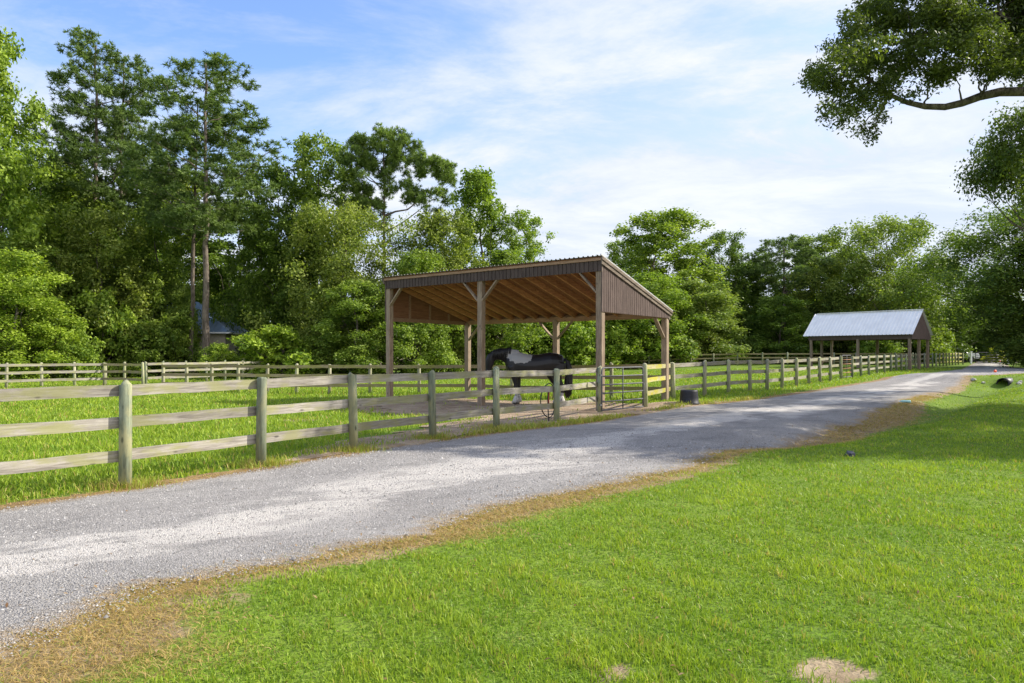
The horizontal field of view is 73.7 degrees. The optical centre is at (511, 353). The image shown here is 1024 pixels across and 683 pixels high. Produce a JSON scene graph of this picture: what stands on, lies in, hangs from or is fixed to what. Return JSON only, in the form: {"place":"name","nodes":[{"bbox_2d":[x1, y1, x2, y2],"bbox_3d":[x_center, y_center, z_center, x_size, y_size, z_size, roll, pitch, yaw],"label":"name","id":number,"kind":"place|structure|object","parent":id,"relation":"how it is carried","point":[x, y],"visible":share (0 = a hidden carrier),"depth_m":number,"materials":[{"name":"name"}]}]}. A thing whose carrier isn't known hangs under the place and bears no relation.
{"place":"outdoors","nodes":[
{"label":"outdoors","id":0,"kind":"place"},
{"bbox_2d":[0,360,1023,682],"bbox_3d":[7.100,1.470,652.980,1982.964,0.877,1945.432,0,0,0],"label":"ground","id":1,"kind":"structure","parent":0,"point":[830,666],"depth_m":4.92,"materials":[{"name":"green plant"}]},
{"bbox_2d":[0,25,63,289],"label":"broadleaf tree","id":2,"kind":"object","parent":1,"relation":"on","point":[14,173],"visible":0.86,"depth_m":50.03,"materials":[{"name":"green plant"}]},
{"bbox_2d":[0,143,75,313],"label":"broadleaf tree","id":3,"kind":"object","parent":1,"relation":"on","point":[28,149],"visible":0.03,"depth_m":64.51,"materials":[{"name":"green plant"}]},
{"bbox_2d":[0,230,96,377],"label":"broadleaf tree","id":4,"kind":"object","parent":1,"relation":"on","point":[41,249],"visible":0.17,"depth_m":49.97,"materials":[{"name":"green plant"}]},
{"bbox_2d":[0,247,98,381],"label":"tree","id":5,"kind":"object","parent":1,"relation":"on","point":[16,289],"visible":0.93,"depth_m":44.45,"materials":[{"name":"green plant"}]},
{"bbox_2d":[0,362,106,387],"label":"board fence","id":6,"kind":"object","parent":1,"relation":"on","point":[41,372],"visible":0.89,"depth_m":37.17,"materials":[{"name":"grey wood"}]},
{"bbox_2d":[0,158,128,374],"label":"broadleaf tree","id":7,"kind":"object","parent":1,"relation":"on","point":[64,204],"visible":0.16,"depth_m":56.24,"materials":[{"name":"green plant"}]},
{"bbox_2d":[28,321,108,378],"bbox_3d":[-30.663,-0.153,46.718,5.474,4.636,4.513,0,0,31],"label":"shrub","id":8,"kind":"object","parent":1,"relation":"on","point":[87,351],"visible":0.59,"depth_m":46.53,"materials":[{"name":"green plant"}]},
{"bbox_2d":[16,25,165,279],"bbox_3d":[-36.693,-12.843,59.762,12.325,30.407,11.746,0,0,-23],"label":"pine tree","id":9,"kind":"object","parent":1,"relation":"on","point":[91,153],"visible":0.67,"depth_m":58.24,"materials":[{"name":"green plant"}]},
{"bbox_2d":[39,202,160,375],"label":"broadleaf tree","id":10,"kind":"object","parent":1,"relation":"on","point":[95,220],"visible":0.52,"depth_m":52.94,"materials":[{"name":"green plant"}]},
{"bbox_2d":[65,286,144,377],"bbox_3d":[-31.444,-1.361,52.554,6.093,7.495,6.269,0,0,41],"label":"shrub","id":11,"kind":"object","parent":1,"relation":"on","point":[105,298],"visible":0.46,"depth_m":51.55,"materials":[{"name":"green plant"}]},
{"bbox_2d":[59,52,175,307],"bbox_3d":[-35.705,-12.651,62.215,10.746,29.981,9.903,0,0,0],"label":"pine tree","id":12,"kind":"object","parent":1,"relation":"on","point":[83,127],"visible":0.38,"depth_m":60.53,"materials":[{"name":"green plant"}]},
{"bbox_2d":[103,362,144,384],"bbox_3d":[-21.845,1.275,38.545,3.731,1.621,0.430,0,0,28],"label":"board fence","id":13,"kind":"object","parent":1,"relation":"on","point":[124,371],"visible":0.92,"depth_m":38.73,"materials":[{"name":"grey wood"}]},
{"bbox_2d":[82,163,191,311],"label":"broadleaf tree","id":14,"kind":"object","parent":1,"relation":"on","point":[109,177],"visible":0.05,"depth_m":62.24,"materials":[{"name":"green plant"}]},
{"bbox_2d":[92,320,193,377],"bbox_3d":[-28.376,-0.294,52.806,6.598,4.974,5.440,0,0,-5],"label":"shrub","id":15,"kind":"object","parent":1,"relation":"on","point":[152,354],"visible":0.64,"depth_m":52.01,"materials":[{"name":"green plant"}]},
{"bbox_2d":[118,199,221,369],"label":"broadleaf tree","id":16,"kind":"object","parent":1,"relation":"on","point":[157,301],"visible":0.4,"depth_m":57.12,"materials":[{"name":"green plant"}]},
{"bbox_2d":[130,175,222,301],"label":"broadleaf tree","id":17,"kind":"object","parent":1,"relation":"on","point":[198,276],"visible":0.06,"depth_m":74.24,"materials":[{"name":"green plant"}]},
{"bbox_2d":[146,312,210,374],"bbox_3d":[-27.585,-0.547,54.716,5.347,5.608,5.197,0,0,32],"label":"shrub","id":18,"kind":"object","parent":1,"relation":"on","point":[176,324],"visible":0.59,"depth_m":54.21,"materials":[{"name":"green plant"}]},
{"bbox_2d":[165,289,201,361],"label":"tree","id":19,"kind":"object","parent":1,"relation":"on","point":[178,294],"visible":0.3,"depth_m":56.55,"materials":[{"name":"green plant"}]},
{"bbox_2d":[127,302,247,373],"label":"house","id":20,"kind":"structure","parent":1,"relation":"on","point":[219,332],"depth_m":60.46,"materials":[{"name":"grey metal"}]},
{"bbox_2d":[133,94,250,371],"bbox_3d":[-26.187,-9.598,56.188,9.400,23.674,8.662,0,0,0],"label":"pine tree","id":21,"kind":"object","parent":1,"relation":"on","point":[153,201],"visible":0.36,"depth_m":55.09,"materials":[{"name":"green plant"}]},
{"bbox_2d":[117,50,293,370],"bbox_3d":[-23.674,-10.546,53.257,12.904,25.636,12.297,0,0,-26],"label":"pine tree","id":22,"kind":"object","parent":1,"relation":"on","point":[239,146],"visible":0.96,"depth_m":51.52,"materials":[{"name":"green plant"}]},
{"bbox_2d":[196,341,244,378],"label":"shrub","id":23,"kind":"object","parent":1,"relation":"on","point":[217,351],"visible":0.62,"depth_m":49.65,"materials":[{"name":"green plant"}]},
{"bbox_2d":[177,197,293,331],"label":"broadleaf tree","id":24,"kind":"object","parent":1,"relation":"on","point":[217,284],"visible":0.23,"depth_m":70.04,"materials":[{"name":"green plant"}]},
{"bbox_2d":[144,360,329,383],"bbox_3d":[-17.637,1.266,49.326,0.873,1.684,20.881,0,0,22],"label":"board fence","id":25,"kind":"object","parent":1,"relation":"on","point":[205,369],"visible":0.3,"depth_m":42.87,"materials":[{"name":"grey wood"}]},
{"bbox_2d":[200,159,319,371],"bbox_3d":[-22.298,-7.712,62.955,10.419,20.194,9.188,0,0,14],"label":"broadleaf tree","id":26,"kind":"object","parent":1,"relation":"on","point":[284,182],"visible":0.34,"depth_m":61.24,"materials":[{"name":"green plant"}]},
{"bbox_2d":[226,323,314,378],"bbox_3d":[-17.630,-0.013,50.172,6.614,4.348,6.806,0,0,-10],"label":"shrub","id":27,"kind":"object","parent":1,"relation":"on","point":[285,338],"visible":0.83,"depth_m":48.96,"materials":[{"name":"green plant"}]},
{"bbox_2d":[33,422,520,492],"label":"post tufts","id":28,"kind":"object","parent":1,"relation":"on","point":[142,483],"visible":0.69,"depth_m":9.93,"materials":[{"name":"green plant"}]},
{"bbox_2d":[246,212,346,335],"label":"broadleaf tree","id":29,"kind":"object","parent":1,"relation":"on","point":[282,294],"visible":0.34,"depth_m":58.68,"materials":[{"name":"green plant"}]},
{"bbox_2d":[0,366,602,486],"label":"board fence","id":30,"kind":"object","parent":1,"relation":"on","point":[125,422],"visible":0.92,"depth_m":9.93,"materials":[{"name":"beige wood"}]},
{"bbox_2d":[540,383,553,420],"bbox_3d":[0.893,1.194,16.837,0.046,0.934,0.675,0,0,36],"label":"rubber hose","id":31,"kind":"object","parent":30,"relation":"hanging from","point":[547,402],"visible":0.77,"depth_m":16.82,"materials":[{"name":"black rubber"}]},
{"bbox_2d":[255,129,371,322],"bbox_3d":[-18.083,-9.244,64.062,10.309,23.088,11.033,0,0,-12],"label":"broadleaf tree","id":32,"kind":"object","parent":1,"relation":"on","point":[308,183],"visible":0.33,"depth_m":62.32,"materials":[{"name":"green plant"}]},
{"bbox_2d":[285,332,352,373],"bbox_3d":[-15.026,0.268,52.285,5.429,3.754,4.476,0,0,34],"label":"shrub","id":33,"kind":"object","parent":1,"relation":"on","point":[320,343],"visible":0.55,"depth_m":51.00,"materials":[{"name":"green plant"}]},
{"bbox_2d":[238,196,421,363],"bbox_3d":[-14.260,-5.367,56.771,15.810,15.210,12.894,0,0,-16],"label":"broadleaf tree","id":34,"kind":"object","parent":1,"relation":"on","point":[332,266],"visible":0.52,"depth_m":54.74,"materials":[{"name":"green plant"}]},
{"bbox_2d":[302,279,413,373],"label":"broadleaf tree","id":35,"kind":"object","parent":1,"relation":"on","point":[346,306],"visible":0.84,"depth_m":50.76,"materials":[{"name":"green plant"}]},
{"bbox_2d":[327,122,458,362],"bbox_3d":[-10.710,-9.293,62.013,11.805,23.213,5.891,0,0,0],"label":"pine tree","id":36,"kind":"object","parent":1,"relation":"on","point":[361,149],"visible":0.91,"depth_m":61.21,"materials":[{"name":"green plant"}]},
{"bbox_2d":[161,362,670,398],"bbox_3d":[-4.910,1.172,29.172,23.305,1.741,2.812,0,0,19],"label":"board fence","id":37,"kind":"object","parent":1,"relation":"on","point":[296,366],"visible":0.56,"depth_m":29.72,"materials":[{"name":"grey wood"}]},
{"bbox_2d":[368,247,471,373],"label":"broadleaf tree","id":38,"kind":"object","parent":1,"relation":"on","point":[425,263],"visible":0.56,"depth_m":52.80,"materials":[{"name":"green plant"}]},
{"bbox_2d":[393,333,472,372],"bbox_3d":[-6.881,-0.328,62.148,7.390,5.072,8.963,0,0,36],"label":"shrub","id":39,"kind":"object","parent":1,"relation":"on","point":[425,355],"visible":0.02,"depth_m":60.49,"materials":[{"name":"green plant"}]},
{"bbox_2d":[271,409,595,460],"bbox_3d":[-0.699,1.645,15.636,2.251,0.051,11.977,0,0,31],"label":"bare sand patch","id":40,"kind":"object","parent":1,"relation":"on","point":[504,420],"visible":0.57,"depth_m":14.36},
{"bbox_2d":[396,205,494,371],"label":"broadleaf tree","id":41,"kind":"object","parent":1,"relation":"on","point":[435,239],"visible":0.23,"depth_m":58.57,"materials":[{"name":"green plant"}]},
{"bbox_2d":[0,376,892,509],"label":"verge strip","id":42,"kind":"object","parent":1,"relation":"on","point":[196,477],"visible":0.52,"depth_m":9.43,"materials":[{"name":"plant"}]},
{"bbox_2d":[448,394,765,436],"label":"verge weeds","id":43,"kind":"object","parent":42,"relation":"on","point":[540,424],"visible":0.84,"depth_m":16.29,"materials":[{"name":"green plant"}]},
{"bbox_2d":[0,394,948,682],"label":"dead grass","id":44,"kind":"structure","parent":1,"relation":"on","point":[130,632],"depth_m":4.62,"materials":[{"name":"brown plant"}]},
{"bbox_2d":[457,339,497,371],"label":"shrub","id":45,"kind":"object","parent":1,"relation":"on","point":[472,359],"depth_m":62.54,"materials":[{"name":"green plant"}]},
{"bbox_2d":[443,165,512,363],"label":"broadleaf tree","id":46,"kind":"object","parent":1,"relation":"on","point":[478,186],"visible":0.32,"depth_m":64.73,"materials":[{"name":"green plant"}]},
{"bbox_2d":[0,367,956,503],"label":"paddock grass","id":47,"kind":"structure","parent":1,"relation":"on","point":[152,433],"depth_m":17.22,"materials":[{"name":"green plant"}]},
{"bbox_2d":[457,248,544,370],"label":"broadleaf tree","id":48,"kind":"object","parent":1,"relation":"on","point":[520,340],"visible":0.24,"depth_m":58.79,"materials":[{"name":"green plant"}]},
{"bbox_2d":[0,408,1016,682],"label":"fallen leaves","id":49,"kind":"object","parent":1,"relation":"on","point":[422,552],"visible":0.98,"depth_m":5.06,"materials":[{"name":"brown plant"}]},
{"bbox_2d":[2,275,1023,360],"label":"wood","id":50,"kind":"object","parent":1,"relation":"on","point":[688,329],"depth_m":103.79,"materials":[{"name":"green plant"}]},
{"bbox_2d":[478,205,557,353],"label":"broadleaf tree","id":51,"kind":"object","parent":1,"relation":"on","point":[528,237],"visible":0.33,"depth_m":65.07,"materials":[{"name":"green plant"}]},
{"bbox_2d":[367,399,673,424],"bbox_3d":[-0.631,1.624,21.785,11.430,0.248,7.980,0,0,37],"label":"bare sand patch","id":52,"kind":"object","parent":1,"relation":"on","point":[447,407],"visible":0.46,"depth_m":21.50,"materials":[{"name":"beige sand"}]},
{"bbox_2d":[485,347,572,403],"bbox_3d":[0.579,0.760,23.300,2.982,1.958,0.674,0,0,0],"label":"horse","id":53,"kind":"object","parent":52,"relation":"on","point":[513,359],"visible":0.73,"depth_m":23.10},
{"bbox_2d":[496,322,552,370],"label":"shrub","id":54,"kind":"object","parent":1,"relation":"on","point":[540,343],"visible":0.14,"depth_m":63.67,"materials":[{"name":"green plant"}]},
{"bbox_2d":[382,254,672,410],"bbox_3d":[0.365,-0.460,24.380,9.334,4.821,4.930,0,0,37],"label":"horse shelter","id":55,"kind":"object","parent":1,"relation":"on","point":[600,289],"visible":1,"depth_m":23.51,"materials":[{"name":"brown wood"}]},
{"bbox_2d":[527,321,616,364],"bbox_3d":[5.242,-0.821,65.445,8.470,6.109,8.232,0,0,23],"label":"shrub","id":56,"kind":"object","parent":1,"relation":"on","point":[574,339],"visible":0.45,"depth_m":64.07,"materials":[{"name":"green plant"}]},
{"bbox_2d":[530,256,613,360],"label":"broadleaf tree","id":57,"kind":"object","parent":1,"relation":"on","point":[610,342],"visible":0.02,"depth_m":68.22,"materials":[{"name":"green plant"}]},
{"bbox_2d":[587,319,658,370],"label":"shrub","id":58,"kind":"object","parent":1,"relation":"on","point":[616,329],"visible":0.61,"depth_m":68.32,"materials":[{"name":"green plant"}]},
{"bbox_2d":[604,239,659,283],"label":"broadleaf tree","id":59,"kind":"object","parent":1,"relation":"on","point":[620,250],"visible":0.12,"depth_m":87.18,"materials":[{"name":"green plant"}]},
{"bbox_2d":[594,402,708,414],"bbox_3d":[4.084,1.574,19.986,2.134,0.163,4.416,0,0,41],"label":"bare sand patch","id":60,"kind":"object","parent":1,"relation":"on","point":[639,409],"visible":0.66,"depth_m":19.82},
{"bbox_2d":[599,366,644,410],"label":"pipe gate","id":61,"kind":"structure","parent":60,"relation":"on","point":[622,391],"depth_m":19.48,"materials":[{"name":"metal"}]},
{"bbox_2d":[679,389,699,403],"bbox_3d":[5.403,1.317,20.838,0.646,0.420,0.645,0,0,0],"label":"plastic tub","id":62,"kind":"object","parent":60,"relation":"on","point":[686,395],"visible":0.88,"depth_m":20.61,"materials":[{"name":"black plastic"}]},
{"bbox_2d":[642,363,670,406],"bbox_3d":[4.724,1.081,22.237,0.190,1.596,3.711,0,0,24],"label":"board fence","id":63,"kind":"object","parent":1,"relation":"on","point":[645,366],"visible":0.85,"depth_m":21.53,"materials":[{"name":"yellow wood"}]},
{"bbox_2d":[621,311,700,366],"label":"shrub","id":64,"kind":"object","parent":1,"relation":"on","point":[688,343],"visible":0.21,"depth_m":69.98,"materials":[{"name":"green plant"}]},
{"bbox_2d":[605,270,717,363],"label":"broadleaf tree","id":65,"kind":"object","parent":1,"relation":"on","point":[643,279],"visible":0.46,"depth_m":69.26,"materials":[{"name":"green plant"}]},
{"bbox_2d":[609,207,740,325],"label":"broadleaf tree","id":66,"kind":"object","parent":1,"relation":"on","point":[670,221],"visible":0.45,"depth_m":79.44,"materials":[{"name":"green plant"}]},
{"bbox_2d":[652,277,753,364],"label":"broadleaf tree","id":67,"kind":"object","parent":1,"relation":"on","point":[723,323],"visible":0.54,"depth_m":73.86,"materials":[{"name":"green plant"}]},
{"bbox_2d":[693,331,730,365],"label":"shrub","id":68,"kind":"object","parent":1,"relation":"on","point":[706,346],"visible":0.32,"depth_m":72.78,"materials":[{"name":"green plant"}]},
{"bbox_2d":[691,228,760,335],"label":"broadleaf tree","id":69,"kind":"object","parent":1,"relation":"on","point":[734,279],"visible":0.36,"depth_m":84.98,"materials":[{"name":"green plant"}]},
{"bbox_2d":[572,352,913,366],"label":"board fence","id":70,"kind":"object","parent":1,"relation":"on","point":[737,357],"visible":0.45,"depth_m":71.03,"materials":[{"name":"wood"}]},
{"bbox_2d":[721,334,770,364],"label":"shrub","id":71,"kind":"object","parent":1,"relation":"on","point":[756,347],"visible":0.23,"depth_m":76.78,"materials":[{"name":"green plant"}]},
{"bbox_2d":[671,355,841,399],"bbox_3d":[12.436,0.984,31.252,0.815,1.778,19.973,0,0,41],"label":"board fence","id":72,"kind":"object","parent":1,"relation":"on","point":[704,385],"visible":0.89,"depth_m":27.96,"materials":[{"name":"grey wood"}]},
{"bbox_2d":[842,355,851,377],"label":"pipe gate","id":73,"kind":"structure","parent":72,"relation":"attached to","point":[845,368],"depth_m":39.41,"materials":[{"name":"metal"}]},
{"bbox_2d":[727,259,803,359],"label":"broadleaf tree","id":74,"kind":"object","parent":1,"relation":"on","point":[754,290],"visible":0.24,"depth_m":87.58,"materials":[{"name":"green plant"}]},
{"bbox_2d":[733,233,834,359],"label":"pine tree","id":75,"kind":"object","parent":1,"relation":"on","point":[765,267],"visible":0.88,"depth_m":82.78,"materials":[{"name":"green plant"}]},
{"bbox_2d":[739,293,829,363],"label":"broadleaf tree","id":76,"kind":"object","parent":1,"relation":"on","point":[765,308],"visible":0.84,"depth_m":78.40,"materials":[{"name":"green plant"}]},
{"bbox_2d":[771,232,875,325],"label":"broadleaf tree","id":77,"kind":"object","parent":1,"relation":"on","point":[820,249],"visible":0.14,"depth_m":90.90,"materials":[{"name":"green plant"}]},
{"bbox_2d":[788,300,859,362],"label":"broadleaf tree","id":78,"kind":"object","parent":1,"relation":"on","point":[828,351],"visible":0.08,"depth_m":86.00,"materials":[{"name":"green plant"}]},
{"bbox_2d":[778,252,912,362],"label":"broadleaf tree","id":79,"kind":"object","parent":1,"relation":"on","point":[838,265],"visible":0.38,"depth_m":81.72,"materials":[{"name":"green plant"}]},
{"bbox_2d":[803,309,932,369],"bbox_3d":[31.983,-1.122,61.637,4.940,5.346,9.290,0,0,-41],"label":"gabled shelter","id":80,"kind":"object","parent":1,"relation":"on","point":[909,325],"visible":0.99,"depth_m":60.07,"materials":[{"name":"silver metal"}]},
{"bbox_2d":[849,340,907,364],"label":"shrub","id":81,"kind":"object","parent":1,"relation":"on","point":[883,345],"visible":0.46,"depth_m":74.86,"materials":[{"name":"green plant"}]},
{"bbox_2d":[850,353,932,377],"bbox_3d":[30.145,0.822,53.199,0.475,1.795,30.486,0,0,40],"label":"board fence","id":82,"kind":"object","parent":1,"relation":"on","point":[884,361],"visible":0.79,"depth_m":49.26,"materials":[{"name":"grey wood"}]},
{"bbox_2d":[791,211,995,362],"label":"oak tree","id":83,"kind":"object","parent":1,"relation":"on","point":[901,246],"visible":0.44,"depth_m":79.25,"materials":[{"name":"green plant"}]},
{"bbox_2d":[792,0,1023,221],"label":"oak tree","id":84,"kind":"object","parent":1,"relation":"on","point":[959,29],"visible":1,"depth_m":14.39,"materials":[{"name":"green plant"}]},
{"bbox_2d":[875,266,1001,360],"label":"broadleaf tree","id":85,"kind":"object","parent":1,"relation":"on","point":[958,328],"visible":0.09,"depth_m":86.60,"materials":[{"name":"green plant"}]},
{"bbox_2d":[921,322,956,362],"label":"shrub","id":86,"kind":"object","parent":1,"relation":"on","point":[950,336],"visible":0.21,"depth_m":83.44,"materials":[{"name":"green plant"}]},
{"bbox_2d":[930,345,954,363],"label":"shrub","id":87,"kind":"object","parent":1,"relation":"on","point":[946,350],"visible":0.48,"depth_m":79.70,"materials":[{"name":"green plant"}]},
{"bbox_2d":[935,352,963,366],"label":"board fence","id":88,"kind":"object","parent":1,"relation":"on","point":[946,357],"visible":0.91,"depth_m":69.18,"materials":[{"name":"grey wood"}]},
{"bbox_2d":[882,199,1023,330],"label":"oak tree","id":89,"kind":"object","parent":1,"relation":"on","point":[974,246],"visible":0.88,"depth_m":63.44,"materials":[{"name":"green plant"}]},
{"bbox_2d":[951,348,980,361],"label":"pickup truck","id":90,"kind":"object","parent":1,"relation":"on","point":[973,358],"visible":0.26,"depth_m":84.79,"materials":[{"name":"white paint"}]},
{"bbox_2d":[949,101,1023,231],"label":"oak tree","id":91,"kind":"object","parent":1,"relation":"on","point":[1001,158],"visible":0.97,"depth_m":28.96,"materials":[{"name":"green plant"}]},
{"bbox_2d":[950,284,1023,361],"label":"broadleaf tree","id":92,"kind":"object","parent":1,"relation":"on","point":[977,345],"visible":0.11,"depth_m":94.65,"materials":[{"name":"green plant"}]},
{"bbox_2d":[959,237,1023,366],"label":"broadleaf tree","id":93,"kind":"object","parent":1,"relation":"on","point":[1011,347],"visible":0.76,"depth_m":60.21,"materials":[{"name":"green plant"}]},
{"bbox_2d":[979,347,1006,361],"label":"shrub","id":94,"kind":"object","parent":1,"relation":"on","point":[989,359],"visible":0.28,"depth_m":81.11,"materials":[{"name":"green plant"}]},
{"bbox_2d":[996,377,1012,385],"bbox_3d":[24.989,1.493,34.529,1.300,0.540,0.540,0,0,-41],"label":"culvert pipe","id":95,"kind":"object","parent":1,"relation":"on","point":[1009,380],"visible":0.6,"depth_m":34.24,"materials":[{"name":"grey metal"}]},
{"bbox_2d":[0,361,1023,658],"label":"gravel road","id":96,"kind":"structure","parent":0,"point":[850,405],"depth_m":7.80,"materials":[{"name":"grey gravel"}]},
{"bbox_2d":[975,352,1006,362],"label":"pipe gate","id":97,"kind":"structure","parent":96,"relation":"on","point":[986,357],"depth_m":78.97,"materials":[{"name":"metal"}]},
{"bbox_2d":[0,0,1023,321],"label":"sky","id":98,"kind":"structure","parent":0,"point":[588,116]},
{"bbox_2d":[845,451,854,456],"bbox_3d":[5.437,1.621,10.970,0.203,0.119,0.144,0,0,-42],"label":"rock","id":99,"kind":"object","parent":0,"point":[850,453],"visible":0.82,"depth_m":10.91,"materials":[{"name":"grey stone"}]}
]}

